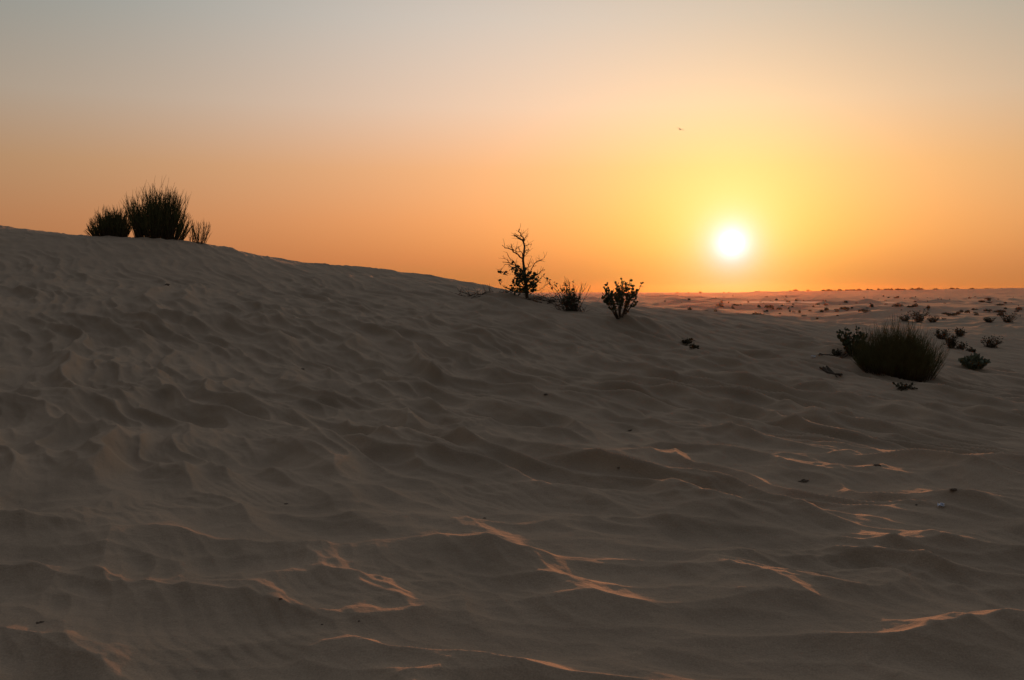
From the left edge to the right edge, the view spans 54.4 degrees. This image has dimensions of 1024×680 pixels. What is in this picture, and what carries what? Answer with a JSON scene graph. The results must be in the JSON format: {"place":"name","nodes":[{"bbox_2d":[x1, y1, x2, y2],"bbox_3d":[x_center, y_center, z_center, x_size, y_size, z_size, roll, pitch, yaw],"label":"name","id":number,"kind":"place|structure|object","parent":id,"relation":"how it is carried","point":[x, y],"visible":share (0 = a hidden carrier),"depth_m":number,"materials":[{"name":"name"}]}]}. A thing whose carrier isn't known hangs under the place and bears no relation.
{"place":"outdoors","nodes":[
{"label":"outdoors","id":0,"kind":"place"},
{"bbox_2d":[0,225,1023,679],"bbox_3d":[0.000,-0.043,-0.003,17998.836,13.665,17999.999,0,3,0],"label":"sand ground","id":1,"kind":"structure","parent":0,"point":[392,439],"depth_m":8.95,"materials":[{"name":"beige sand"}]},
{"bbox_2d":[86,204,131,236],"bbox_3d":[-15.717,-4.671,39.113,2.063,1.489,1.273,1,3,24],"label":"broom shrub","id":2,"kind":"object","parent":1,"relation":"on","point":[114,223],"visible":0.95,"depth_m":38.88,"materials":[{"name":"plant"}]},
{"bbox_2d":[122,176,192,239],"bbox_3d":[-13.802,-5.133,38.796,2.680,2.618,1.694,-1,3,-26],"label":"broom shrub","id":3,"kind":"object","parent":1,"relation":"on","point":[153,219],"visible":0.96,"depth_m":38.65,"materials":[{"name":"plant"}]},
{"bbox_2d":[188,219,210,243],"bbox_3d":[-12.060,-4.194,38.532,1.013,1.114,0.750,0,3,0],"label":"broom shrub","id":4,"kind":"object","parent":1,"relation":"on","point":[197,235],"visible":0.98,"depth_m":38.41,"materials":[{"name":"plant"}]},
{"bbox_2d":[452,284,521,297],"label":"fallen branches","id":5,"kind":"object","parent":1,"relation":"on","point":[482,292],"visible":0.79,"depth_m":30.77,"materials":[{"name":"brown wood"}]},
{"bbox_2d":[497,225,549,297],"bbox_3d":[0.378,-2.425,30.432,1.763,2.287,0.896,0,3,0],"label":"dead tree","id":6,"kind":"object","parent":1,"relation":"on","point":[523,276],"visible":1,"depth_m":30.34,"materials":[{"name":"brown plant"}]},
{"bbox_2d":[522,290,578,306],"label":"fallen branches","id":7,"kind":"object","parent":1,"relation":"on","point":[550,301],"visible":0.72,"depth_m":29.98,"materials":[{"name":"brown wood"}]},
{"bbox_2d":[543,274,591,311],"bbox_3d":[1.592,-1.338,28.715,1.389,1.166,1.079,0,3,0],"label":"twiggy shrub","id":8,"kind":"object","parent":1,"relation":"on","point":[568,304],"visible":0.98,"depth_m":28.67,"materials":[{"name":"brown plant"}]},
{"bbox_2d":[601,278,643,318],"bbox_3d":[2.968,-1.099,26.514,1.100,1.127,1.099,1,3,18],"label":"milkweed shrub","id":9,"kind":"object","parent":1,"relation":"on","point":[619,294],"visible":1,"depth_m":26.41,"materials":[{"name":"green plant"}]},
{"bbox_2d":[681,337,695,345],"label":"plant","id":10,"kind":"object","parent":1,"relation":"on","point":[689,340],"visible":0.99,"depth_m":24.91,"materials":[{"name":"plant"}]},
{"bbox_2d":[689,344,699,348],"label":"plant","id":11,"kind":"object","parent":1,"relation":"on","point":[695,346],"visible":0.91,"depth_m":23.61,"materials":[{"name":"green plant"}]},
{"bbox_2d":[819,366,842,376],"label":"dead branch","id":12,"kind":"object","parent":1,"relation":"on","point":[827,369],"visible":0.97,"depth_m":21.71,"materials":[{"name":"brown wood"}]},
{"bbox_2d":[818,351,847,358],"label":"dead branch","id":13,"kind":"object","parent":1,"relation":"on","point":[843,354],"visible":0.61,"depth_m":23.89,"materials":[{"name":"brown wood"}]},
{"bbox_2d":[831,348,841,355],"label":"plant","id":14,"kind":"object","parent":1,"relation":"on","point":[834,352],"visible":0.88,"depth_m":24.32,"materials":[{"name":"plant"}]},
{"bbox_2d":[836,326,867,356],"bbox_3d":[8.258,0.039,24.177,0.805,0.784,0.701,2,3,34],"label":"milkweed shrub","id":15,"kind":"object","parent":1,"relation":"on","point":[846,340],"visible":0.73,"depth_m":24.13,"materials":[{"name":"green plant"}]},
{"bbox_2d":[846,313,951,381],"bbox_3d":[8.607,0.171,22.231,2.182,1.600,1.946,0,3,0],"label":"broom shrub","id":16,"kind":"object","parent":1,"relation":"on","point":[908,357],"visible":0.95,"depth_m":21.85,"materials":[{"name":"plant"}]},
{"bbox_2d":[892,382,917,390],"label":"plant","id":17,"kind":"object","parent":1,"relation":"on","point":[906,386],"visible":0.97,"depth_m":19.65,"materials":[{"name":"plant"}]},
{"bbox_2d":[899,315,910,320],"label":"desert scrub","id":18,"kind":"object","parent":1,"relation":"on","point":[905,319],"visible":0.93,"depth_m":58.24,"materials":[{"name":"green plant"}]},
{"bbox_2d":[908,309,928,321],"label":"desert scrub","id":19,"kind":"object","parent":1,"relation":"on","point":[917,317],"visible":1,"depth_m":57.68,"materials":[{"name":"green plant"}]},
{"bbox_2d":[927,316,942,321],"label":"desert scrub","id":20,"kind":"object","parent":1,"relation":"on","point":[931,319],"visible":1,"depth_m":57.34,"materials":[{"name":"green plant"}]},
{"bbox_2d":[934,329,952,338],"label":"desert scrub","id":21,"kind":"object","parent":1,"relation":"on","point":[939,335],"visible":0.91,"depth_m":37.92,"materials":[{"name":"plant"}]},
{"bbox_2d":[944,334,976,352],"bbox_3d":[15.320,0.121,34.026,1.128,0.711,0.527,2,4,41],"label":"desert scrub","id":22,"kind":"object","parent":1,"relation":"on","point":[952,342],"visible":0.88,"depth_m":34.10,"materials":[{"name":"plant"}]},
{"bbox_2d":[955,327,966,336],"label":"desert scrub","id":23,"kind":"object","parent":1,"relation":"on","point":[960,332],"visible":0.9,"depth_m":40.38,"materials":[{"name":"plant"}]},
{"bbox_2d":[958,353,990,368],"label":"milkweed shrub","id":24,"kind":"object","parent":1,"relation":"on","point":[974,361],"visible":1,"depth_m":25.68,"materials":[{"name":"green plant"}]},
{"bbox_2d":[983,317,994,321],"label":"desert scrub","id":25,"kind":"object","parent":1,"relation":"on","point":[986,319],"visible":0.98,"depth_m":54.99,"materials":[{"name":"plant"}]},
{"bbox_2d":[981,334,1003,347],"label":"desert scrub","id":26,"kind":"object","parent":1,"relation":"on","point":[988,343],"visible":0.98,"depth_m":36.60,"materials":[{"name":"green plant"}]},
{"bbox_2d":[1001,311,1016,321],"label":"desert scrub","id":27,"kind":"object","parent":1,"relation":"on","point":[1005,319],"visible":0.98,"depth_m":54.66,"materials":[{"name":"plant"}]},
{"bbox_2d":[0,0,1023,291],"label":"sky","id":28,"kind":"structure","parent":0,"point":[819,145],"materials":[{"name":"orange"}]},
{"bbox_2d":[753,302,894,302],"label":"salt flat","id":29,"kind":"structure","parent":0,"point":[800,302],"depth_m":417.30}
]}

